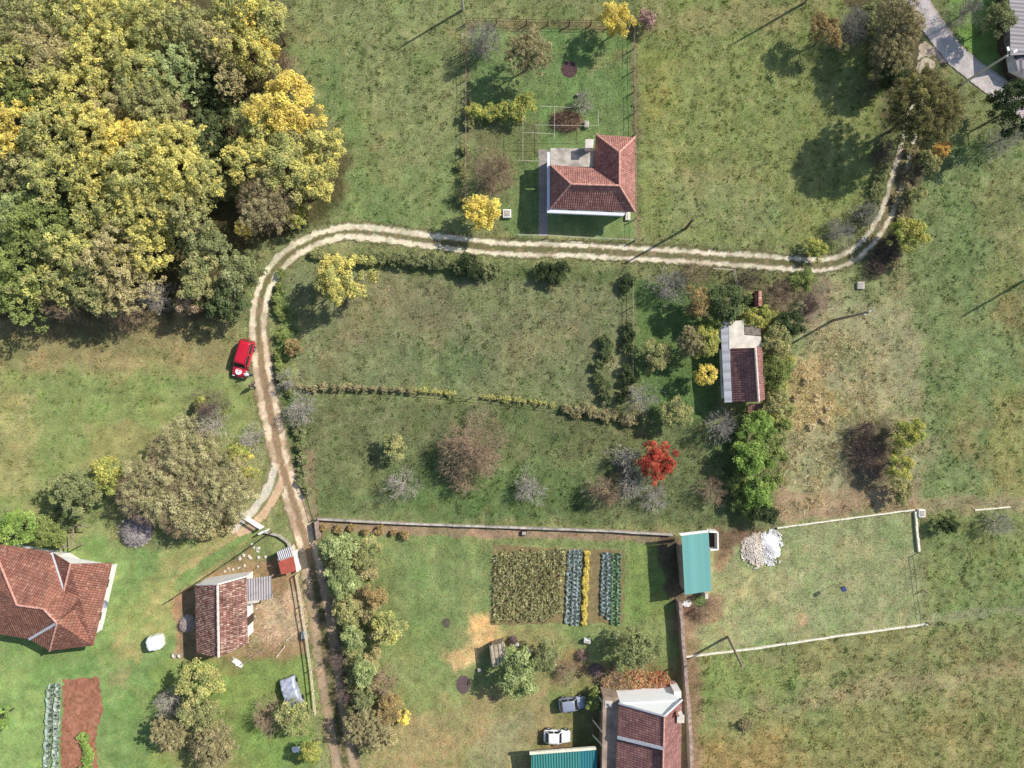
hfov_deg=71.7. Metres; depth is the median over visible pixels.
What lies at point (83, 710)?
soil bed
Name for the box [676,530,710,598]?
barn
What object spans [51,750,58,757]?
cabbage
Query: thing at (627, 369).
shrub
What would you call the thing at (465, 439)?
bare tree
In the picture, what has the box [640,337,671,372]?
tree
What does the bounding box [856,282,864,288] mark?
concrete block
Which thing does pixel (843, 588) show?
nest box
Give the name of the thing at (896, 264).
shrub
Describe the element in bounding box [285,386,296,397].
shrub
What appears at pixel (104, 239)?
tree
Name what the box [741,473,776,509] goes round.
tree
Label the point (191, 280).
tree
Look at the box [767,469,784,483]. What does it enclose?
shrub
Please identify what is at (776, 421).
shrub
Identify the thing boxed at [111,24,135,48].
shrub
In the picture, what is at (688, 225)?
power pole
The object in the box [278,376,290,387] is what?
shrub
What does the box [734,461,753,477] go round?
shrub
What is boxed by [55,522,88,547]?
trellis
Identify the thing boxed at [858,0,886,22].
shrub
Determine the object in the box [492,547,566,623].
bean crop
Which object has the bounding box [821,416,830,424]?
shrub
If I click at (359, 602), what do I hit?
shrub
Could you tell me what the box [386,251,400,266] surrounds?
shrub
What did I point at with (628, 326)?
shrub
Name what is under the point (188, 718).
tree
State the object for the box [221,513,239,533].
shrub
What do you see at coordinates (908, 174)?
shrub
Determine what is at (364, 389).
shrub
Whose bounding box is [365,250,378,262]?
shrub
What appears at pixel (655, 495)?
bare shrub
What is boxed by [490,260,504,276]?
shrub
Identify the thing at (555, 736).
car
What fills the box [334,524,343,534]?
shrub
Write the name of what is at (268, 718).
bare tree
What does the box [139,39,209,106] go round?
tree
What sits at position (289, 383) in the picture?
bare shrub
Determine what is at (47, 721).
cabbage
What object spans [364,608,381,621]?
shrub
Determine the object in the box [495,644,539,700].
tree
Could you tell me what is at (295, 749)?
plastic sheet
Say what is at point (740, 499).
shrub
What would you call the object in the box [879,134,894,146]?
shrub
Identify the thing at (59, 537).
tree
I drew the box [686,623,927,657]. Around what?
curb wall
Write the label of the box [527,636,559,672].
tree
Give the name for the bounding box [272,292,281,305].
shrub
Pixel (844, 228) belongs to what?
bare shrub
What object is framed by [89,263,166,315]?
tree
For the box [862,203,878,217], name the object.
shrub
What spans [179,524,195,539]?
shrub
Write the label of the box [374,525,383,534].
shrub
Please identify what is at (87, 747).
flower plant
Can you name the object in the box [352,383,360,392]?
shrub
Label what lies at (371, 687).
shrub
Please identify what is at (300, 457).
shrub
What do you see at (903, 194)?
shrub
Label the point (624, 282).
shrub
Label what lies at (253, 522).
gate
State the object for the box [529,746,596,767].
garage
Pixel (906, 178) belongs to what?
bare shrub
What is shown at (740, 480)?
shrub
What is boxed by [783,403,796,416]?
shrub
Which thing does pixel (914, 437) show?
tree
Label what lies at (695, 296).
tree
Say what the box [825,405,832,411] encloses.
shrub
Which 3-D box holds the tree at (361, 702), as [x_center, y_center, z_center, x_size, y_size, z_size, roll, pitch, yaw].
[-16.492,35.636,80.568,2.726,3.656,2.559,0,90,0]
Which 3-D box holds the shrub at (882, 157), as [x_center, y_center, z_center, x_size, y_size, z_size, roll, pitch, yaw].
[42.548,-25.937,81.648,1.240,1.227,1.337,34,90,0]
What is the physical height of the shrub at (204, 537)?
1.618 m
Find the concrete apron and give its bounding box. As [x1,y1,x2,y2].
[538,150,547,235]
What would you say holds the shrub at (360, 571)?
on the ground at (610, 228)
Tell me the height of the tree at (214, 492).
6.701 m
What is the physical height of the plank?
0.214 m
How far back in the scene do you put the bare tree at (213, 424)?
80.15 m
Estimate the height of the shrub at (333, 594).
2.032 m
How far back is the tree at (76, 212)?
73.87 m
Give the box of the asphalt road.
[906,0,1023,117]
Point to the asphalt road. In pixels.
(955, 53)
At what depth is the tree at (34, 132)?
72.83 m
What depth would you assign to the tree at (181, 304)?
78.03 m
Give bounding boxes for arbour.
[523,106,597,161]
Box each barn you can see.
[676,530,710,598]
[996,0,1023,81]
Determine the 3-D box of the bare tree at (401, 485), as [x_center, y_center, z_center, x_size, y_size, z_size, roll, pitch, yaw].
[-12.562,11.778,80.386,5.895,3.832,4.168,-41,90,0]
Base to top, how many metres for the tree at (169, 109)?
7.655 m
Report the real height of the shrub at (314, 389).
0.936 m
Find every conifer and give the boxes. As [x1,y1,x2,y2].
[465,102,482,118]
[477,102,500,121]
[492,100,509,121]
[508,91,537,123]
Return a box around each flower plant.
[76,731,89,742]
[79,742,86,747]
[81,756,88,764]
[82,743,91,754]
[82,746,94,756]
[83,763,92,767]
[84,754,93,764]
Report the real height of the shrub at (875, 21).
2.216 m
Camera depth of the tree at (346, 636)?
78.84 m
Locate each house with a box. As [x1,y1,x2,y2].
[0,544,116,651]
[547,134,635,220]
[591,680,683,767]
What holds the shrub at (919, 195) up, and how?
on the ground at (610, 228)
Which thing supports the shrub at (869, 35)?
on the ground at (610, 228)
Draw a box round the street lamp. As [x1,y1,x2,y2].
[961,47,1016,84]
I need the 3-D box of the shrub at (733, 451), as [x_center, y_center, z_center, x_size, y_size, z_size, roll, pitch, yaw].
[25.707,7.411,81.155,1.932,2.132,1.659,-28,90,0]
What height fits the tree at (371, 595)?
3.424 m
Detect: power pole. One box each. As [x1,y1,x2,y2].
[685,219,693,229]
[726,635,743,667]
[831,309,872,321]
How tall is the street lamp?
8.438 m
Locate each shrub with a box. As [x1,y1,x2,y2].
[0,129,21,149]
[21,27,49,54]
[23,187,44,204]
[26,97,52,115]
[55,15,86,44]
[68,99,83,127]
[90,61,125,98]
[107,146,126,174]
[109,207,138,241]
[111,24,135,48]
[133,65,165,85]
[147,219,176,252]
[151,86,183,115]
[153,38,175,58]
[157,518,170,532]
[167,179,189,210]
[167,523,182,538]
[178,133,190,146]
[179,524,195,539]
[180,54,211,84]
[189,96,214,127]
[194,395,206,408]
[195,524,212,540]
[197,143,224,169]
[202,173,230,202]
[204,518,224,538]
[211,136,236,166]
[213,96,242,127]
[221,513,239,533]
[227,178,254,202]
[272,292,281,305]
[272,303,282,313]
[273,347,288,360]
[274,331,286,342]
[274,359,284,370]
[274,369,303,396]
[275,281,286,294]
[275,370,287,379]
[276,268,286,277]
[277,311,287,321]
[278,327,289,338]
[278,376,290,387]
[284,338,302,356]
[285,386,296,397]
[291,422,301,436]
[294,427,305,439]
[294,441,308,451]
[294,466,307,479]
[295,478,303,487]
[296,452,308,464]
[302,485,313,496]
[308,246,317,258]
[310,385,317,392]
[315,249,326,259]
[317,551,335,566]
[319,381,327,391]
[319,522,326,530]
[324,645,357,673]
[326,590,351,609]
[328,556,341,572]
[330,384,337,390]
[331,599,348,620]
[332,249,343,257]
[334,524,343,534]
[334,675,358,706]
[337,383,345,392]
[340,550,356,566]
[340,638,360,657]
[341,628,365,642]
[342,617,360,632]
[343,653,359,670]
[344,670,358,691]
[344,698,358,715]
[345,383,353,391]
[345,683,366,698]
[347,252,357,264]
[347,524,356,531]
[347,593,367,609]
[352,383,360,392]
[352,586,366,602]
[356,566,368,580]
[356,603,376,617]
[358,741,382,758]
[359,252,372,265]
[360,615,371,627]
[361,528,369,535]
[361,567,378,580]
[361,652,378,673]
[362,385,368,391]
[363,659,380,677]
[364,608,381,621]
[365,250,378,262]
[366,624,382,638]
[367,643,381,659]
[367,678,379,691]
[368,385,377,391]
[371,696,379,709]
[373,250,386,264]
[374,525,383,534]
[377,718,394,733]
[379,688,393,701]
[380,385,387,392]
[381,729,398,745]
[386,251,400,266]
[390,529,396,535]
[392,251,404,265]
[394,708,411,725]
[397,252,412,266]
[398,386,405,393]
[399,530,409,540]
[406,387,414,395]
[407,247,421,266]
[413,258,423,267]
[421,251,435,267]
[426,250,444,269]
[436,254,449,267]
[450,258,457,269]
[453,260,464,274]
[455,193,463,202]
[455,252,477,276]
[456,161,465,171]
[458,172,466,181]
[460,144,469,153]
[462,119,474,128]
[465,262,486,279]
[472,255,489,271]
[478,262,493,279]
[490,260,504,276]
[502,395,508,403]
[534,261,551,280]
[545,261,566,287]
[552,260,571,277]
[552,656,581,686]
[562,403,573,413]
[570,405,581,418]
[571,89,594,115]
[581,402,594,413]
[584,406,597,418]
[584,685,600,710]
[592,372,604,386]
[593,359,604,370]
[595,377,611,391]
[595,660,630,691]
[597,410,606,421]
[598,332,610,345]
[600,347,612,363]
[600,407,613,422]
[601,390,612,404]
[603,340,613,352]
[608,409,618,420]
[615,393,625,404]
[618,277,629,294]
[618,414,628,426]
[620,363,636,376]
[620,375,636,385]
[621,340,632,352]
[621,386,631,397]
[622,272,635,284]
[622,330,636,342]
[625,321,633,332]
[625,414,638,426]
[627,276,635,288]
[636,7,656,30]
[639,477,668,516]
[686,592,716,625]
[688,473,727,508]
[728,478,743,495]
[729,442,744,456]
[729,472,745,492]
[729,491,746,512]
[730,416,744,431]
[734,264,766,292]
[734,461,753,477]
[735,430,748,442]
[736,503,754,521]
[737,303,752,324]
[738,718,753,732]
[741,291,753,304]
[761,318,776,334]
[761,332,775,350]
[763,303,778,316]
[763,355,772,368]
[765,378,781,390]
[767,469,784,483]
[769,413,784,427]
[777,417,792,434]
[779,449,788,461]
[781,381,789,393]
[782,355,797,368]
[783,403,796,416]
[789,289,820,314]
[790,265,817,292]
[792,395,799,401]
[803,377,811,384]
[805,237,828,263]
[808,423,815,430]
[812,394,821,401]
[821,214,854,251]
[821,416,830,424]
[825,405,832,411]
[835,24,852,53]
[846,414,879,442]
[847,197,880,231]
[851,222,861,232]
[857,214,869,225]
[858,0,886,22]
[860,20,886,46]
[860,256,890,281]
[861,2,885,18]
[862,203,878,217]
[864,17,885,48]
[868,42,890,68]
[869,196,881,205]
[870,181,884,196]
[873,171,888,183]
[874,153,886,162]
[876,144,891,155]
[877,233,902,264]
[878,162,888,171]
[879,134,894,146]
[888,259,901,270]
[889,478,913,506]
[892,191,908,203]
[893,248,902,260]
[894,167,915,184]
[895,203,907,213]
[896,214,906,221]
[901,170,914,179]
[902,181,912,191]
[905,184,928,206]
[906,144,919,156]
[907,158,917,168]
[916,150,944,172]
[936,515,960,533]
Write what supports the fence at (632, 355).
on the ground at (610, 228)
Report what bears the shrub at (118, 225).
on the ground at (610, 228)
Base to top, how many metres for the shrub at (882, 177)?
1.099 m
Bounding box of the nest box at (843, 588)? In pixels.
[835,584,846,591]
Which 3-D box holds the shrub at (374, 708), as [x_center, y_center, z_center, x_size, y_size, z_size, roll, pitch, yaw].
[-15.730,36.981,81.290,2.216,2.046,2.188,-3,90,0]
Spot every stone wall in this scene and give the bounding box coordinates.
[314,520,320,538]
[317,517,672,535]
[676,598,693,767]
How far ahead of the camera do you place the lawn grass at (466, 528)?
82.14 m
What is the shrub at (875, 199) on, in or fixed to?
on the ground at (610, 228)
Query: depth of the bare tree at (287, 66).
79.14 m
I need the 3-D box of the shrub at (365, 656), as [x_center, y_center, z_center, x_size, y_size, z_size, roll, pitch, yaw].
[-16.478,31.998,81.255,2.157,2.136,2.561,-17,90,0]
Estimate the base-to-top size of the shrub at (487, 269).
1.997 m
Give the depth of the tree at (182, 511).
77.62 m
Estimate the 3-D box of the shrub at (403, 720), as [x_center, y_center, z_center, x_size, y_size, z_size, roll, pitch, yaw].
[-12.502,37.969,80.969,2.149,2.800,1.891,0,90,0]
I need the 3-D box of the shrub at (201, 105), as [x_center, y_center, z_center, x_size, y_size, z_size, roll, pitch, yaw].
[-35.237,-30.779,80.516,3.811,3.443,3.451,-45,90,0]
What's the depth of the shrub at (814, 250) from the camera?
80.45 m
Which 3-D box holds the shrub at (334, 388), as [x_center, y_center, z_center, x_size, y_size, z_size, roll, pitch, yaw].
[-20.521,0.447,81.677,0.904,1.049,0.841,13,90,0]
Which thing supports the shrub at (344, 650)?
on the ground at (610, 228)
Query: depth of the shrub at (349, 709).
80.48 m
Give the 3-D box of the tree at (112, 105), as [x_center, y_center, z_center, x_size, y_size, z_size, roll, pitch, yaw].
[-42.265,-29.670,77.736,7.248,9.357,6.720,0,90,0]
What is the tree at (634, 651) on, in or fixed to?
on the ground at (610, 228)
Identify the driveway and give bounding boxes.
[231,462,290,536]
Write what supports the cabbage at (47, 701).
on the ground at (610, 228)
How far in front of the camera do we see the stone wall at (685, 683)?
80.72 m
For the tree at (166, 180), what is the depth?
72.36 m
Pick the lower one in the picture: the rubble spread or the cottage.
the rubble spread
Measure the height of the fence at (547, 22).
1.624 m
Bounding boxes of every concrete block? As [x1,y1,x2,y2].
[503,209,510,217]
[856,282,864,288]
[916,509,924,516]
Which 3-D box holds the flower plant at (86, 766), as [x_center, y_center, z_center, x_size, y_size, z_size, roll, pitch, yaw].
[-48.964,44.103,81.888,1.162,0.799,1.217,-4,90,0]
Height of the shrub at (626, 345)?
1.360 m
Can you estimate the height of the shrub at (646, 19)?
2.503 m
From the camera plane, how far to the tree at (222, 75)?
76.50 m
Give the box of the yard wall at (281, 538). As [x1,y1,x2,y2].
[265,531,290,546]
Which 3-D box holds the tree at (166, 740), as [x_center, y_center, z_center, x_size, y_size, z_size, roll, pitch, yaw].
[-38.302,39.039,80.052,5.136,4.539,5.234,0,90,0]
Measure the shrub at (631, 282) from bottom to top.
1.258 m
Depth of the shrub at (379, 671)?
81.13 m
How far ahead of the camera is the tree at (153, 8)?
73.96 m
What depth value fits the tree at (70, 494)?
76.94 m
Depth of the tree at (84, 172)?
72.82 m
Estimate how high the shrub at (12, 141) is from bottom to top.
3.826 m
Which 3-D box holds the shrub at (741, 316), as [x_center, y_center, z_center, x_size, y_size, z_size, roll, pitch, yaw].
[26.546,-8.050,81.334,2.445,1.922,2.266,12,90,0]
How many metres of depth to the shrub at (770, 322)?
80.68 m
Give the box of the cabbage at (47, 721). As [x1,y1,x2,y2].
[44,718,51,723]
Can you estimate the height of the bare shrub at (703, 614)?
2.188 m
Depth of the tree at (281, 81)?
74.84 m
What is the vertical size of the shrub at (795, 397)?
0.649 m
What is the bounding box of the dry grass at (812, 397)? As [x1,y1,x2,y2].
[776,327,878,512]
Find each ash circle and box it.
[442,618,449,627]
[456,676,470,693]
[561,61,576,77]
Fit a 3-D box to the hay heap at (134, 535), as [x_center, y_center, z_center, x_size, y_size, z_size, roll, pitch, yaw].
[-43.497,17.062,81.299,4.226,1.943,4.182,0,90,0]
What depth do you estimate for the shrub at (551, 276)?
80.53 m
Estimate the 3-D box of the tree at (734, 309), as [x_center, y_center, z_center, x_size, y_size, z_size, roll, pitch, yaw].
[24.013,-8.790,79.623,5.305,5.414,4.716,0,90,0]
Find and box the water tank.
[301,630,307,638]
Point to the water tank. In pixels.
(302, 635)
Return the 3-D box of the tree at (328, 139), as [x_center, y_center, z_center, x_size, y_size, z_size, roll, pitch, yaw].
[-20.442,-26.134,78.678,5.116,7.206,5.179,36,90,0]
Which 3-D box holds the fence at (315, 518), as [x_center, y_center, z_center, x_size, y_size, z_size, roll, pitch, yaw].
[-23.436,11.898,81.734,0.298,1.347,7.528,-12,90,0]
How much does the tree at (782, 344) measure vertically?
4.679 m
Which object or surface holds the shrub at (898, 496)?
on the ground at (610, 228)
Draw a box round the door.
[247,612,253,624]
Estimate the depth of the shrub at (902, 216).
81.58 m
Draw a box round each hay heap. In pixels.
[120,515,152,546]
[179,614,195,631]
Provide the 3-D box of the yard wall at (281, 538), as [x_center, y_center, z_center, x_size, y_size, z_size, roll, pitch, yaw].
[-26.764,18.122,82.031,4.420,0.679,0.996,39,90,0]
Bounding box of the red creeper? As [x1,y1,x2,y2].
[600,669,674,690]
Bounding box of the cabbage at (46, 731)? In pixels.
[44,727,51,734]
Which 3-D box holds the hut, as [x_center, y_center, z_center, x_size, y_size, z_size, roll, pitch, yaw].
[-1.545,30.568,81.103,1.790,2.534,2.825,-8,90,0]
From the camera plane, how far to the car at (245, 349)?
80.79 m
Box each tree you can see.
[0,0,64,57]
[0,32,64,97]
[0,66,60,125]
[0,95,61,166]
[0,113,15,143]
[0,139,60,198]
[0,178,48,245]
[0,191,104,260]
[0,225,59,299]
[0,265,48,333]
[0,508,44,547]
[0,706,14,729]
[2,251,89,312]
[11,19,101,101]
[14,97,101,168]
[18,142,98,209]
[27,56,111,130]
[31,218,121,281]
[31,514,68,548]
[32,0,109,45]
[39,182,98,244]
[39,280,106,326]
[43,258,122,317]
[45,465,103,519]
[46,99,133,172]
[47,501,83,532]
[54,18,130,92]
[63,147,149,211]
[69,184,156,243]
[71,210,152,285]
[72,0,145,63]
[80,77,148,140]
[86,455,124,495]
[89,114,173,172]
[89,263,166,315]
[90,284,166,333]
[99,21,177,108]
[99,182,187,250]
[103,137,171,219]
[107,73,191,136]
[107,470,146,508]
[108,218,176,280]
[109,0,190,56]
[114,453,184,527]
[130,109,212,170]
[134,280,178,315]
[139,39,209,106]
[141,129,224,207]
[141,185,213,237]
[146,406,224,500]
[148,713,191,753]
[149,474,219,538]
[152,0,233,67]
[152,685,185,719]
[161,94,224,145]
[174,286,204,316]
[174,657,225,704]
[176,218,231,270]
[176,251,225,306]
[176,693,224,731]
[177,67,245,122]
[181,154,229,213]
[182,107,228,162]
[185,19,243,69]
[187,717,239,767]
[188,388,233,428]
[189,437,261,520]
[194,407,236,441]
[204,281,252,322]
[205,0,271,43]
[207,16,282,79]
[212,52,250,102]
[213,249,267,296]
[219,135,274,191]
[224,0,275,49]
[227,441,254,465]
[229,93,272,149]
[234,220,253,239]
[237,167,298,235]
[237,421,266,456]
[240,464,263,484]
[242,69,327,140]
[249,0,289,49]
[251,35,280,62]
[252,688,283,740]
[254,130,323,202]
[267,47,311,89]
[273,697,313,737]
[279,154,338,209]
[281,385,318,426]
[283,204,306,228]
[298,739,321,764]
[301,119,347,173]
[312,253,379,306]
[317,532,359,568]
[323,566,361,601]
[331,593,362,625]
[340,623,366,650]
[342,698,390,752]
[352,533,383,571]
[352,690,377,711]
[353,654,380,688]
[362,583,389,609]
[370,610,408,646]
[371,660,401,696]
[374,692,404,724]
[383,432,407,460]
[383,463,425,502]
[436,402,510,483]
[449,468,485,494]
[460,21,504,63]
[462,194,501,230]
[472,146,515,200]
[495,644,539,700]
[504,24,552,75]
[513,466,547,508]
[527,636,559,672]
[581,468,625,506]
[598,0,637,38]
[604,442,641,474]
[613,623,663,672]
[617,463,651,507]
[624,380,665,421]
[635,440,680,485]
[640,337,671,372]
[642,264,691,307]
[658,395,693,427]
[675,325,709,358]
[677,256,710,292]
[684,285,712,319]
[691,325,720,358]
[693,363,717,385]
[701,406,743,447]
[702,306,724,333]
[706,284,752,324]
[732,440,776,479]
[735,408,777,443]
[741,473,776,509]
[744,304,776,328]
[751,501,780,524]
[753,428,787,466]
[756,279,804,317]
[761,320,792,357]
[763,353,792,392]
[763,387,790,417]
[773,310,806,338]
[806,9,841,47]
[823,3,870,53]
[838,436,893,479]
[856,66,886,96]
[866,131,906,172]
[867,25,917,78]
[874,0,927,47]
[877,57,912,93]
[881,66,966,150]
[884,447,915,482]
[886,217,931,252]
[890,417,926,448]
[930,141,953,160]
[937,0,984,28]
[977,0,1019,38]
[982,119,1023,161]
[982,511,1017,535]
[984,77,1023,138]
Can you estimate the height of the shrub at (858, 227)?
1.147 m
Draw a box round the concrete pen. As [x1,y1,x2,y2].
[706,529,718,550]
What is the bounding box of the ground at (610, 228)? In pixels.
[0,0,1023,767]
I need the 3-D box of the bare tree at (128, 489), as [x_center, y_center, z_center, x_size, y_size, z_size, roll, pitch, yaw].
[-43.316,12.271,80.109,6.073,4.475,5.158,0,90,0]
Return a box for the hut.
[489,637,505,666]
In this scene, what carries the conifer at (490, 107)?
on the ground at (610, 228)
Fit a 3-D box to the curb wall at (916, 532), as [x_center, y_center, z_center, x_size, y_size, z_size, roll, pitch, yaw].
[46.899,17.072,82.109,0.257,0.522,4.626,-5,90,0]
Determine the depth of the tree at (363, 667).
78.89 m
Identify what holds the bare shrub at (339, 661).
on the ground at (610, 228)
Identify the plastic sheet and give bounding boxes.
[232,658,242,667]
[292,746,299,752]
[683,599,691,606]
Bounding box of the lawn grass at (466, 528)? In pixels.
[0,0,1022,767]
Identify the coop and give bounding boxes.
[277,544,300,574]
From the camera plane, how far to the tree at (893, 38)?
77.36 m
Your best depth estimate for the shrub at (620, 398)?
81.06 m
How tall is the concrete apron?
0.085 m
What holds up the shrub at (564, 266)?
on the ground at (610, 228)
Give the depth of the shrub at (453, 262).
80.98 m
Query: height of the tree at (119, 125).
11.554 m
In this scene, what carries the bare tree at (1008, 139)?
on the ground at (610, 228)
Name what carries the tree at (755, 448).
on the ground at (610, 228)
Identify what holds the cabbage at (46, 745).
on the ground at (610, 228)
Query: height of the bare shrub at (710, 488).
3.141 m
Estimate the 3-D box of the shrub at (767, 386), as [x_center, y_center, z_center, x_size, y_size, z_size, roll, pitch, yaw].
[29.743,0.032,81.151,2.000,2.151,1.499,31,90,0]
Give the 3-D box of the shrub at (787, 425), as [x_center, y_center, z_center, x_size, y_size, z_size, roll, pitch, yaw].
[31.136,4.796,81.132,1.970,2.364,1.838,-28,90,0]
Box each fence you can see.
[167,532,272,602]
[288,386,605,414]
[295,573,317,715]
[302,455,317,519]
[465,18,632,26]
[465,20,466,200]
[517,234,636,240]
[631,279,633,398]
[632,22,636,239]
[711,268,738,286]
[918,552,932,625]
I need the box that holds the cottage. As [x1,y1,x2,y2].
[718,320,766,414]
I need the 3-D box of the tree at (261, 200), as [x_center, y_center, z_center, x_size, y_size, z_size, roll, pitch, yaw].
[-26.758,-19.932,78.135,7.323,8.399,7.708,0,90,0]
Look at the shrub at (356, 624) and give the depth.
80.90 m
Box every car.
[231,338,255,378]
[280,674,304,706]
[543,727,570,745]
[558,694,585,712]
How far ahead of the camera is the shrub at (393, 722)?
80.94 m
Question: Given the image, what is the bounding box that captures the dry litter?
[243,591,307,656]
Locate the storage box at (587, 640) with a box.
[583,638,590,643]
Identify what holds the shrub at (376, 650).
on the ground at (610, 228)
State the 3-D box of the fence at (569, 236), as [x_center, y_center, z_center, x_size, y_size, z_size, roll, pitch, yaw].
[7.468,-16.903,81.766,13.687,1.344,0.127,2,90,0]
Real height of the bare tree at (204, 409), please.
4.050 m
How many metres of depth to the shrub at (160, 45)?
79.72 m
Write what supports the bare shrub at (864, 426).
on the ground at (610, 228)
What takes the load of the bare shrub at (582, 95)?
on the ground at (610, 228)
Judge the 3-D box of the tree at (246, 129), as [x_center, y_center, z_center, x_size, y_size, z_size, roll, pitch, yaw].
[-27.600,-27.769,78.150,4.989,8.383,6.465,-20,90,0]
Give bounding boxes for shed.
[195,571,275,657]
[750,291,761,306]
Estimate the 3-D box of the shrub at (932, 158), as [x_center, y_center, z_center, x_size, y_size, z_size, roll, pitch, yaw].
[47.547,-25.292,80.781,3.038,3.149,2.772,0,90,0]
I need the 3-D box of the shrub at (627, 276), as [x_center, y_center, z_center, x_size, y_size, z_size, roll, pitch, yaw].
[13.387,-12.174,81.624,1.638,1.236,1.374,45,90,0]
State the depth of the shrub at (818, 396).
81.88 m
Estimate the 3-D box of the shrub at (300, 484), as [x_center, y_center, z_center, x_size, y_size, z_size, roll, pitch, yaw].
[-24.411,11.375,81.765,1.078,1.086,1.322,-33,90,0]
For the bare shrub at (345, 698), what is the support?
on the ground at (610, 228)
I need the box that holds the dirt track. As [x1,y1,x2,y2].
[247,55,939,767]
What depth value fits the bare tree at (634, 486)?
80.72 m
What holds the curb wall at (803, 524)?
on the ground at (610, 228)
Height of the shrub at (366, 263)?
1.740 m
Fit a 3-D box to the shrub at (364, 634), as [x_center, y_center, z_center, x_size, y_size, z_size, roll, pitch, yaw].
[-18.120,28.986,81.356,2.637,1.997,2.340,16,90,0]
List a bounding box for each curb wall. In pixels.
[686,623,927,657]
[776,509,914,528]
[913,511,920,551]
[974,506,1009,510]
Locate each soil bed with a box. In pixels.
[60,676,103,767]
[490,543,624,625]
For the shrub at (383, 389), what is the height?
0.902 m
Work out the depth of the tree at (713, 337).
78.10 m
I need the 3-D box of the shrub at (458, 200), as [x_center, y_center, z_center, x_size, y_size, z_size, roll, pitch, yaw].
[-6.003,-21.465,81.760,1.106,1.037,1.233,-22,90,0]
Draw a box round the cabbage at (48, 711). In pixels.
[46,708,52,713]
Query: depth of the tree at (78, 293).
75.33 m
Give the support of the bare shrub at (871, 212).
on the ground at (610, 228)
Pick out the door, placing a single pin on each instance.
(250, 619)
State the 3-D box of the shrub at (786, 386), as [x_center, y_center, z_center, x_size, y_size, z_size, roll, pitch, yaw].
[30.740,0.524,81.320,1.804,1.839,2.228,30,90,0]
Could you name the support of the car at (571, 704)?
on the ground at (610, 228)
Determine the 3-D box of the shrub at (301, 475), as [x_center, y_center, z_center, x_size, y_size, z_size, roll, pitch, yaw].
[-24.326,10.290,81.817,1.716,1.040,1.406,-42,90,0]
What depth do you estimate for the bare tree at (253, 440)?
80.55 m
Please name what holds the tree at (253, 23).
on the ground at (610, 228)
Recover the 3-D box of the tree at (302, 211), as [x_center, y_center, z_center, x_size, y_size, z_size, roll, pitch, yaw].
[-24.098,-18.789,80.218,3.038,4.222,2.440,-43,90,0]
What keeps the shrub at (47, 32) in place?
on the ground at (610, 228)
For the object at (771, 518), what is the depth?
79.67 m
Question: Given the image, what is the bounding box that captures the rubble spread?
[741,532,766,566]
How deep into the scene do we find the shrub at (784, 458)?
80.50 m
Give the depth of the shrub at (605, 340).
81.19 m
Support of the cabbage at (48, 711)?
on the ground at (610, 228)
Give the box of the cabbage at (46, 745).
[43,740,50,747]
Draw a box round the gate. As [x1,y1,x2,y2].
[237,514,264,528]
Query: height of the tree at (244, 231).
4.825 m
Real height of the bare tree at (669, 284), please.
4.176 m
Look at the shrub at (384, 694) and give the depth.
80.93 m
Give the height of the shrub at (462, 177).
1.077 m
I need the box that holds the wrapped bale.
[146,633,165,650]
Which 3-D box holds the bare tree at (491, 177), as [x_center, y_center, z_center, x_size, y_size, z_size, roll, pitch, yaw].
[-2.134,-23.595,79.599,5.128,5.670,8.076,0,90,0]
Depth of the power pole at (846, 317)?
77.98 m
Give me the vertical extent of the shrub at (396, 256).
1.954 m
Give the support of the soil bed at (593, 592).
on the ground at (610, 228)
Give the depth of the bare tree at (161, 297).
79.45 m
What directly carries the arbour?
on the ground at (610, 228)
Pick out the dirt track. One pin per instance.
(323, 639)
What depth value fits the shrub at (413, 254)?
80.89 m
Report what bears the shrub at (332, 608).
on the ground at (610, 228)
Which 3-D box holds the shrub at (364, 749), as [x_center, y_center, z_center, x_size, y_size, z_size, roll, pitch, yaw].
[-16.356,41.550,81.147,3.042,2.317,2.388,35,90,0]
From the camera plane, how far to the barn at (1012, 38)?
79.95 m
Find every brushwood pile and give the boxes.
[506,635,517,645]
[549,106,586,133]
[575,649,589,663]
[586,663,603,677]
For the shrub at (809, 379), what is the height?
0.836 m
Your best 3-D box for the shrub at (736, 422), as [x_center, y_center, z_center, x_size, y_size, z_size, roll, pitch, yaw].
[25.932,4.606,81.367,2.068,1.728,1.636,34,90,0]
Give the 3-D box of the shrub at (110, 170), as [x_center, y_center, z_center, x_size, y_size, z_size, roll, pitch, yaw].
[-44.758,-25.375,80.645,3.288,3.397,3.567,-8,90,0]
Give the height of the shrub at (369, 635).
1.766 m
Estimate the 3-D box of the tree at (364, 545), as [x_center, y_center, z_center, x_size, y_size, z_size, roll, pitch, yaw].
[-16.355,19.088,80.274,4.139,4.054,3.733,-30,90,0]
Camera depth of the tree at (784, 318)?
79.23 m
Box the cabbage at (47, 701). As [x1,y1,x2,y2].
[45,697,52,703]
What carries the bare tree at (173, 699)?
on the ground at (610, 228)
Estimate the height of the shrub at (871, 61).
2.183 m
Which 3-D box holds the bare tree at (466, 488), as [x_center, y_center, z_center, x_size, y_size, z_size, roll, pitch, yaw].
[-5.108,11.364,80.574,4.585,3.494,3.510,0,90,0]
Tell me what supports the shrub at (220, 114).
on the ground at (610, 228)
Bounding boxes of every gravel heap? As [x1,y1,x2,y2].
[740,534,766,569]
[760,529,782,566]
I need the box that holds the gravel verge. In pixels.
[916,41,946,73]
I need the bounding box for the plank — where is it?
[234,649,263,668]
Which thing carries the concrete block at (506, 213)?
on the ground at (610, 228)

